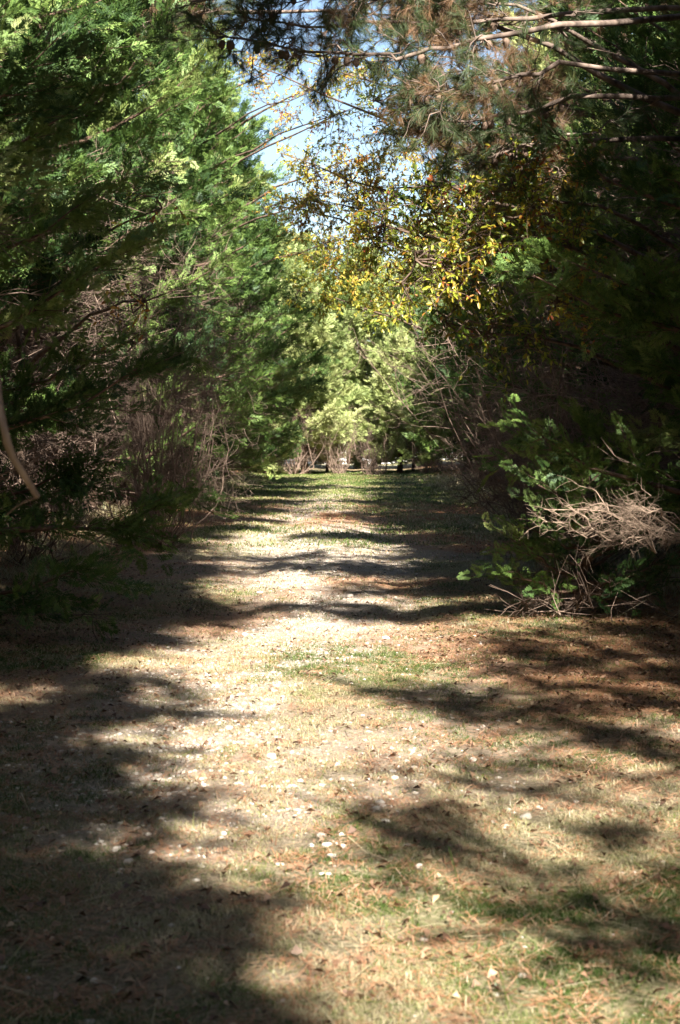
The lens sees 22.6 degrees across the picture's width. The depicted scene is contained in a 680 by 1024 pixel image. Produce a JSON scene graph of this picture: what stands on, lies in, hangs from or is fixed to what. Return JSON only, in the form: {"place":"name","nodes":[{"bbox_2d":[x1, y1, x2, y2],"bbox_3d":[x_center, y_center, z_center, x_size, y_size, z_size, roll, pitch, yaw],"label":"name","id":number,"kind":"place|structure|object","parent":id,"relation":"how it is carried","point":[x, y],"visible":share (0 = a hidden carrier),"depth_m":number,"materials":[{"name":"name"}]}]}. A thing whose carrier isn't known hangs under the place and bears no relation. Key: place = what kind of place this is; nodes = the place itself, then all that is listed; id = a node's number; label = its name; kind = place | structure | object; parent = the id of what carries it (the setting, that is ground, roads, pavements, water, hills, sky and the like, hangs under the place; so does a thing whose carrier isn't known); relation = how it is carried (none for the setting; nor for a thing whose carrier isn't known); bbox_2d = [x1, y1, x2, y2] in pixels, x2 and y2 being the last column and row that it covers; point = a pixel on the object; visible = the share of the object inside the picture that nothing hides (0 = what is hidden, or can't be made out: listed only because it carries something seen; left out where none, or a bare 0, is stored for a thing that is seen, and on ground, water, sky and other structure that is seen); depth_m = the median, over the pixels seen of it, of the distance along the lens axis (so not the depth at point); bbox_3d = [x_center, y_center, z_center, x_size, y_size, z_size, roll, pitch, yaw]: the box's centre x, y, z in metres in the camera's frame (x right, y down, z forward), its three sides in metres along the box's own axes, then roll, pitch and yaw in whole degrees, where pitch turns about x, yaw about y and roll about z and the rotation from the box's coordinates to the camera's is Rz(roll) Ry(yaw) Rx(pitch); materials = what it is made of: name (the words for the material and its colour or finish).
{"place":"outdoors","nodes":[
{"label":"outdoors","id":0,"kind":"place"},
{"bbox_2d":[51,466,596,547],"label":"grass","id":1,"kind":"structure","parent":0,"point":[272,490],"depth_m":38.04,"materials":[{"name":"green plant"}]},
{"bbox_2d":[138,0,537,377],"label":"sky","id":2,"kind":"structure","parent":0,"point":[270,155],"materials":[{"name":"blue"}]},
{"bbox_2d":[0,459,679,1023],"bbox_3d":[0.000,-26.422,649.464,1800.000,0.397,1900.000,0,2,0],"label":"ground","id":3,"kind":"structure","parent":0,"point":[48,979],"depth_m":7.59,"materials":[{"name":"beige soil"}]},
{"bbox_2d":[0,336,59,508],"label":"cedar tree","id":4,"kind":"object","parent":3,"relation":"on","point":[11,435],"depth_m":29.83,"materials":[{"name":"green plant"}]},
{"bbox_2d":[0,430,163,565],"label":"bare shrub","id":5,"kind":"object","parent":3,"relation":"on","point":[37,534],"visible":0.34,"depth_m":19.50,"materials":[{"name":"brown plant"}]},
{"bbox_2d":[0,0,170,554],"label":"cedar tree","id":6,"kind":"object","parent":3,"relation":"on","point":[92,167],"visible":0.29,"depth_m":20.31,"materials":[{"name":"green plant"}]},
{"bbox_2d":[0,0,182,574],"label":"cedar tree","id":7,"kind":"object","parent":3,"relation":"on","point":[69,477],"visible":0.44,"depth_m":16.11,"materials":[{"name":"green plant"}]},
{"bbox_2d":[90,977,98,983],"bbox_3d":[-0.672,1.290,4.683,0.037,0.016,0.025,2,3,44],"label":"stone","id":8,"kind":"object","parent":3,"relation":"on","point":[93,981],"visible":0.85,"depth_m":4.67,"materials":[{"name":"grey stone"}]},
{"bbox_2d":[7,185,188,553],"bbox_3d":[-2.864,-1.463,18.571,0.996,4.221,3.568,-2,3,-34],"label":"oak sapling","id":9,"kind":"object","parent":3,"relation":"on","point":[74,328],"visible":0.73,"depth_m":18.10,"materials":[{"name":"green plant"}]},
{"bbox_2d":[112,846,120,851],"bbox_3d":[-0.827,1.248,6.300,0.034,0.022,0.042,1,3,26],"label":"stone","id":10,"kind":"object","parent":3,"relation":"on","point":[115,849],"visible":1,"depth_m":6.29,"materials":[{"name":"beige stone"}]},
{"bbox_2d":[0,0,237,540],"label":"cedar tree","id":11,"kind":"object","parent":3,"relation":"on","point":[135,7],"visible":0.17,"depth_m":24.85,"materials":[{"name":"green plant"}]},
{"bbox_2d":[0,0,240,642],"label":"cedar tree","id":12,"kind":"object","parent":3,"relation":"on","point":[41,101],"visible":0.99,"depth_m":13.09,"materials":[{"name":"green plant"}]},
{"bbox_2d":[124,858,132,863],"bbox_3d":[-0.754,1.248,6.082,0.037,0.023,0.033,1,3,25],"label":"stone","id":13,"kind":"object","parent":3,"relation":"on","point":[126,861],"visible":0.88,"depth_m":6.07,"materials":[{"name":"grey stone"}]},
{"bbox_2d":[0,0,285,512],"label":"cedar tree","id":14,"kind":"object","parent":3,"relation":"on","point":[131,93],"visible":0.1,"depth_m":28.30,"materials":[{"name":"green plant"}]},
{"bbox_2d":[5,218,293,552],"bbox_3d":[-2.512,-1.876,23.375,3.702,4.935,3.906,1,3,25],"label":"bare shrub","id":15,"kind":"object","parent":3,"relation":"on","point":[144,436],"visible":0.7,"depth_m":23.35,"materials":[{"name":"plant"}]},
{"bbox_2d":[54,0,264,507],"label":"pine tree","id":16,"kind":"object","parent":3,"relation":"on","point":[151,11],"visible":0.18,"depth_m":27.48,"materials":[{"name":"green plant"}]},
{"bbox_2d":[39,0,285,514],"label":"cedar tree","id":17,"kind":"object","parent":3,"relation":"on","point":[236,273],"visible":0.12,"depth_m":34.03,"materials":[{"name":"green plant"}]},
{"bbox_2d":[36,0,327,490],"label":"cedar tree","id":18,"kind":"object","parent":3,"relation":"on","point":[214,113],"visible":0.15,"depth_m":38.84,"materials":[{"name":"green plant"}]},
{"bbox_2d":[104,398,265,516],"bbox_3d":[-3.278,-1.359,32.699,3.745,3.027,3.095,0,2,0],"label":"bare shrub","id":19,"kind":"object","parent":3,"relation":"on","point":[185,461],"visible":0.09,"depth_m":32.75,"materials":[{"name":"brown plant"}]},
{"bbox_2d":[95,2,312,485],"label":"cedar tree","id":20,"kind":"object","parent":3,"relation":"on","point":[252,126],"visible":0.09,"depth_m":44.34,"materials":[{"name":"green plant"}]},
{"bbox_2d":[224,725,232,730],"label":"stone","id":21,"kind":"object","parent":3,"relation":"on","point":[229,727],"visible":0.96,"depth_m":8.69,"materials":[{"name":"white stone"}]},
{"bbox_2d":[130,80,339,488],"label":"cedar tree","id":22,"kind":"object","parent":3,"relation":"on","point":[316,357],"visible":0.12,"depth_m":49.97,"materials":[{"name":"green plant"}]},
{"bbox_2d":[177,70,314,479],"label":"cedar tree","id":23,"kind":"object","parent":3,"relation":"on","point":[278,439],"depth_m":57.31,"materials":[{"name":"green plant"}]},
{"bbox_2d":[196,160,299,474],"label":"cedar tree","id":24,"kind":"object","parent":3,"relation":"on","point":[272,422],"visible":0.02,"depth_m":63.62,"materials":[{"name":"green plant"}]},
{"bbox_2d":[37,0,484,479],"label":"pine tree","id":25,"kind":"object","parent":3,"relation":"on","point":[306,11],"visible":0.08,"depth_m":46.12,"materials":[{"name":"green plant"}]},
{"bbox_2d":[266,753,276,757],"bbox_3d":[-0.317,1.130,7.901,0.052,0.023,0.037,-1,3,-20],"label":"stone","id":26,"kind":"object","parent":3,"relation":"on","point":[269,755],"visible":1,"depth_m":7.89,"materials":[{"name":"white stone"}]},
{"bbox_2d":[154,40,389,311],"bbox_3d":[-2.039,-5.766,38.357,6.493,11.011,3.179,1,3,22],"label":"oak tree","id":27,"kind":"object","parent":3,"relation":"on","point":[288,118],"visible":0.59,"depth_m":37.94,"materials":[{"name":"yellow plant"}]},
{"bbox_2d":[254,407,300,473],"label":"cedar tree","id":28,"kind":"object","parent":3,"relation":"on","point":[264,471],"visible":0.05,"depth_m":71.16,"materials":[{"name":"green plant"}]},
{"bbox_2d":[264,406,331,473],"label":"bare shrub","id":29,"kind":"object","parent":3,"relation":"on","point":[288,464],"visible":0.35,"depth_m":71.31,"materials":[{"name":"brown plant"}]},
{"bbox_2d":[251,221,362,458],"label":"cedar tree","id":30,"kind":"object","parent":3,"relation":"on","point":[289,271],"visible":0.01,"depth_m":78.43,"materials":[{"name":"green plant"}]},
{"bbox_2d":[195,78,421,288],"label":"oak tree","id":31,"kind":"object","parent":3,"relation":"on","point":[333,239],"visible":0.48,"depth_m":42.20,"materials":[{"name":"yellow plant"}]},
{"bbox_2d":[269,280,367,473],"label":"cedar tree","id":32,"kind":"object","parent":3,"relation":"on","point":[320,335],"visible":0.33,"depth_m":72.18,"materials":[{"name":"green plant"}]},
{"bbox_2d":[283,228,359,465],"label":"cedar tree","id":33,"kind":"object","parent":3,"relation":"on","point":[300,246],"visible":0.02,"depth_m":92.73,"materials":[{"name":"green plant"}]},
{"bbox_2d":[316,832,326,837],"bbox_3d":[-0.068,1.205,6.348,0.041,0.022,0.032,2,3,33],"label":"stone","id":34,"kind":"object","parent":3,"relation":"on","point":[317,834],"visible":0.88,"depth_m":6.34,"materials":[{"name":"white stone"}]},
{"bbox_2d":[321,842,331,846],"bbox_3d":[-0.051,1.219,6.232,0.032,0.021,0.042,2,3,44],"label":"stone","id":35,"kind":"object","parent":3,"relation":"on","point":[325,844],"visible":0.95,"depth_m":6.22,"materials":[{"name":"white stone"}]},
{"bbox_2d":[327,853,336,857],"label":"stone","id":36,"kind":"object","parent":3,"relation":"on","point":[330,854],"visible":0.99,"depth_m":6.08,"materials":[{"name":"white stone"}]},
{"bbox_2d":[308,399,359,471],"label":"cedar tree","id":37,"kind":"object","parent":3,"relation":"on","point":[323,461],"visible":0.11,"depth_m":76.28,"materials":[{"name":"green plant"}]},
{"bbox_2d":[0,478,679,1023],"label":"fallen leaves","id":38,"kind":"object","parent":3,"relation":"on","point":[84,972],"visible":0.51,"depth_m":8.37,"materials":[{"name":"brown plant"}]},
{"bbox_2d":[0,534,679,676],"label":"grass","id":39,"kind":"structure","parent":3,"relation":"on","point":[383,654],"depth_m":14.48,"materials":[{"name":"plant"}]},
{"bbox_2d":[0,470,679,635],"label":"edge grass","id":40,"kind":"structure","parent":3,"relation":"on","point":[636,556],"depth_m":21.41,"materials":[{"name":"green plant"}]},
{"bbox_2d":[0,503,679,1023],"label":"weeds","id":41,"kind":"object","parent":3,"relation":"on","point":[380,857],"visible":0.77,"depth_m":5.56,"materials":[{"name":"green plant"}]},
{"bbox_2d":[0,494,679,1023],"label":"pine needles","id":42,"kind":"object","parent":3,"relation":"on","point":[380,894],"visible":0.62,"depth_m":7.12,"materials":[{"name":"brown plant"}]},
{"bbox_2d":[311,409,375,473],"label":"bare shrub","id":43,"kind":"object","parent":3,"relation":"on","point":[343,469],"visible":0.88,"depth_m":71.95,"materials":[{"name":"brown plant"}]},
{"bbox_2d":[310,242,415,468],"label":"cedar tree","id":44,"kind":"object","parent":3,"relation":"on","point":[365,368],"visible":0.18,"depth_m":86.14,"materials":[{"name":"green plant"}]},
{"bbox_2d":[346,404,384,469],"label":"cedar tree","id":45,"kind":"object","parent":3,"relation":"on","point":[354,460],"visible":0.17,"depth_m":79.11,"materials":[{"name":"green plant"}]},
{"bbox_2d":[281,399,460,464],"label":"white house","id":46,"kind":"structure","parent":3,"relation":"on","point":[345,460],"depth_m":103.93,"materials":[{"name":"white"}]},
{"bbox_2d":[344,420,399,474],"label":"bare shrub","id":47,"kind":"object","parent":3,"relation":"on","point":[365,465],"visible":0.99,"depth_m":70.89,"materials":[{"name":"brown plant"}]},
{"bbox_2d":[372,806,381,810],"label":"stone","id":48,"kind":"object","parent":3,"relation":"on","point":[375,807],"visible":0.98,"depth_m":6.76,"materials":[{"name":"grey stone"}]},
{"bbox_2d":[375,799,384,803],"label":"stone","id":49,"kind":"object","parent":3,"relation":"on","point":[380,801],"visible":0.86,"depth_m":6.89,"materials":[{"name":"beige stone"}]},
{"bbox_2d":[280,180,497,487],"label":"oak tree","id":50,"kind":"object","parent":3,"relation":"on","point":[326,299],"visible":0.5,"depth_m":44.97,"materials":[{"name":"yellow plant"}]},
{"bbox_2d":[228,37,554,476],"bbox_3d":[1.154,-5.487,31.734,6.293,11.012,4.588,0,2,0],"label":"oak tree","id":51,"kind":"object","parent":3,"relation":"on","point":[319,212],"visible":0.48,"depth_m":32.49,"materials":[{"name":"brown plant"}]},
{"bbox_2d":[350,327,437,472],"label":"cedar tree","id":52,"kind":"object","parent":3,"relation":"on","point":[381,392],"visible":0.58,"depth_m":74.10,"materials":[{"name":"green plant"}]},
{"bbox_2d":[342,220,456,465],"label":"cedar tree","id":53,"kind":"object","parent":3,"relation":"on","point":[366,397],"visible":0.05,"depth_m":82.85,"materials":[{"name":"green plant"}]},
{"bbox_2d":[144,0,679,218],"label":"pine tree","id":54,"kind":"object","parent":3,"relation":"on","point":[335,19],"visible":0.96,"depth_m":14.77,"materials":[{"name":"green plant"}]},
{"bbox_2d":[394,413,440,470],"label":"cedar tree","id":55,"kind":"object","parent":3,"relation":"on","point":[413,465],"visible":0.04,"depth_m":76.84,"materials":[{"name":"green plant"}]},
{"bbox_2d":[415,863,423,869],"bbox_3d":[0.276,1.232,5.907,0.032,0.025,0.041,0,2,0],"label":"stone","id":56,"kind":"object","parent":3,"relation":"on","point":[418,867],"visible":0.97,"depth_m":5.90,"materials":[{"name":"white stone"}]},
{"bbox_2d":[399,411,442,473],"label":"bare shrub","id":57,"kind":"object","parent":3,"relation":"on","point":[428,468],"visible":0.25,"depth_m":69.39,"materials":[{"name":"brown plant"}]},
{"bbox_2d":[390,276,485,468],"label":"cedar tree","id":58,"kind":"object","parent":3,"relation":"on","point":[407,415],"visible":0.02,"depth_m":68.41,"materials":[{"name":"green plant"}]},
{"bbox_2d":[385,188,512,482],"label":"bare shrub","id":59,"kind":"object","parent":3,"relation":"on","point":[416,437],"visible":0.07,"depth_m":51.42,"materials":[{"name":"green plant"}]},
{"bbox_2d":[395,130,502,474],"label":"cedar tree","id":60,"kind":"object","parent":3,"relation":"on","point":[429,456],"visible":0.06,"depth_m":59.11,"materials":[{"name":"green plant"}]},
{"bbox_2d":[415,392,537,511],"bbox_3d":[3.573,-1.199,34.361,2.608,2.764,4.818,1,3,27],"label":"bare shrub","id":61,"kind":"object","parent":3,"relation":"on","point":[483,454],"visible":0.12,"depth_m":33.57,"materials":[{"name":"plant"}]},
{"bbox_2d":[476,383,485,481],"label":"dead tree","id":62,"kind":"object","parent":3,"relation":"on","point":[482,446],"visible":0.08,"depth_m":51.94,"materials":[{"name":"brown wood"}]},
{"bbox_2d":[338,227,630,533],"bbox_3d":[2.723,-2.067,26.459,5.071,5.042,5.805,2,3,32],"label":"bare shrub","id":63,"kind":"object","parent":3,"relation":"on","point":[477,464],"visible":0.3,"depth_m":26.78,"materials":[{"name":"brown plant"}]},
{"bbox_2d":[398,68,572,489],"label":"cedar tree","id":64,"kind":"object","parent":3,"relation":"on","point":[419,318],"visible":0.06,"depth_m":44.31,"materials":[{"name":"green plant"}]},
{"bbox_2d":[325,189,679,568],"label":"bare shrub","id":65,"kind":"object","parent":3,"relation":"on","point":[550,428],"visible":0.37,"depth_m":19.23,"materials":[{"name":"brown plant"}]},
{"bbox_2d":[443,479,551,528],"bbox_3d":[1.955,-0.106,21.046,1.447,0.639,0.627,0,2,-11],"label":"dead branch","id":66,"kind":"object","parent":65,"relation":"attached to","point":[491,496],"visible":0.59,"depth_m":20.96,"materials":[{"name":"brown wood"}]},
{"bbox_2d":[435,359,599,423],"bbox_3d":[2.021,-1.393,19.747,1.985,0.791,0.702,0,2,7],"label":"dead branch","id":67,"kind":"object","parent":65,"relation":"attached to","point":[536,396],"visible":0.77,"depth_m":19.73,"materials":[{"name":"brown wood"}]},
{"bbox_2d":[329,117,679,401],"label":"oak tree","id":68,"kind":"object","parent":3,"relation":"on","point":[448,290],"visible":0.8,"depth_m":15.66,"materials":[{"name":"yellow plant"}]},
{"bbox_2d":[380,0,661,516],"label":"pine tree","id":69,"kind":"object","parent":3,"relation":"on","point":[490,60],"visible":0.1,"depth_m":26.26,"materials":[{"name":"green plant"}]},
{"bbox_2d":[519,813,531,818],"bbox_3d":[0.748,1.223,6.835,0.060,0.028,0.045,-2,3,-43],"label":"stone","id":70,"kind":"object","parent":3,"relation":"on","point":[527,815],"visible":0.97,"depth_m":6.82,"materials":[{"name":"beige stone"}]},
{"bbox_2d":[410,372,674,538],"bbox_3d":[3.203,-0.735,24.423,4.306,2.609,3.795,0,2,0],"label":"bare shrub","id":71,"kind":"object","parent":3,"relation":"on","point":[457,457],"visible":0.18,"depth_m":25.00,"materials":[{"name":"plant"}]},
{"bbox_2d":[420,5,676,492],"bbox_3d":[5.169,-5.937,37.803,6.904,11.634,8.092,0,2,10],"label":"cedar tree","id":72,"kind":"object","parent":3,"relation":"on","point":[463,390],"visible":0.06,"depth_m":38.33,"materials":[{"name":"green plant"}]},
{"bbox_2d":[424,0,679,517],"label":"cedar tree","id":73,"kind":"object","parent":3,"relation":"on","point":[486,376],"visible":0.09,"depth_m":26.21,"materials":[{"name":"green plant"}]},
{"bbox_2d":[440,0,678,508],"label":"cedar tree","id":74,"kind":"object","parent":3,"relation":"on","point":[550,276],"visible":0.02,"depth_m":32.26,"materials":[{"name":"green plant"}]},
{"bbox_2d":[443,0,679,562],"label":"cedar tree","id":75,"kind":"object","parent":3,"relation":"on","point":[633,234],"visible":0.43,"depth_m":18.78,"materials":[{"name":"green plant"}]},
{"bbox_2d":[532,373,598,542],"bbox_3d":[3.179,-0.749,24.104,0.983,2.494,1.188,0,2,9],"label":"dead tree","id":76,"kind":"object","parent":3,"relation":"on","point":[564,432],"visible":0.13,"depth_m":23.97,"materials":[{"name":"brown wood"}]},
{"bbox_2d":[457,444,679,626],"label":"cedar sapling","id":77,"kind":"object","parent":3,"relation":"on","point":[581,578],"visible":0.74,"depth_m":14.47,"materials":[{"name":"green plant"}]},
{"bbox_2d":[472,0,679,609],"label":"cedar tree","id":78,"kind":"object","parent":3,"relation":"on","point":[612,301],"visible":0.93,"depth_m":14.33,"materials":[{"name":"green plant"}]},
{"bbox_2d":[520,474,662,572],"bbox_3d":[1.918,0.085,12.906,0.807,0.735,1.068,2,3,35],"label":"dead branch","id":79,"kind":"object","parent":78,"relation":"attached to","point":[611,535],"visible":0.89,"depth_m":12.81,"materials":[{"name":"brown wood"}]},
{"bbox_2d":[556,475,679,555],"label":"dead branch","id":80,"kind":"object","parent":78,"relation":"attached to","point":[673,533],"visible":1,"depth_m":12.31,"materials":[{"name":"brown wood"}]},
{"bbox_2d":[490,0,679,516],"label":"cedar tree","id":81,"kind":"object","parent":3,"relation":"on","point":[644,34],"visible":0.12,"depth_m":22.20,"materials":[{"name":"green plant"}]},
{"bbox_2d":[503,374,679,556],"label":"bare shrub","id":82,"kind":"object","parent":3,"relation":"on","point":[663,550],"visible":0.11,"depth_m":20.55,"materials":[{"name":"brown plant"}]},
{"bbox_2d":[636,32,679,359],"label":"cedar tree","id":83,"kind":"object","parent":3,"relation":"on","point":[655,302],"visible":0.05,"depth_m":21.77,"materials":[{"name":"green plant"}]},
{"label":"pine tree","id":84,"kind":"object","parent":3,"relation":"on","visible":0},
{"bbox_2d":[0,377,40,516],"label":"hanging stem","id":85,"kind":"object","parent":84,"relation":"hanging from","point":[10,451],"visible":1,"depth_m":4.39,"materials":[{"name":"brown wood"}]}
]}

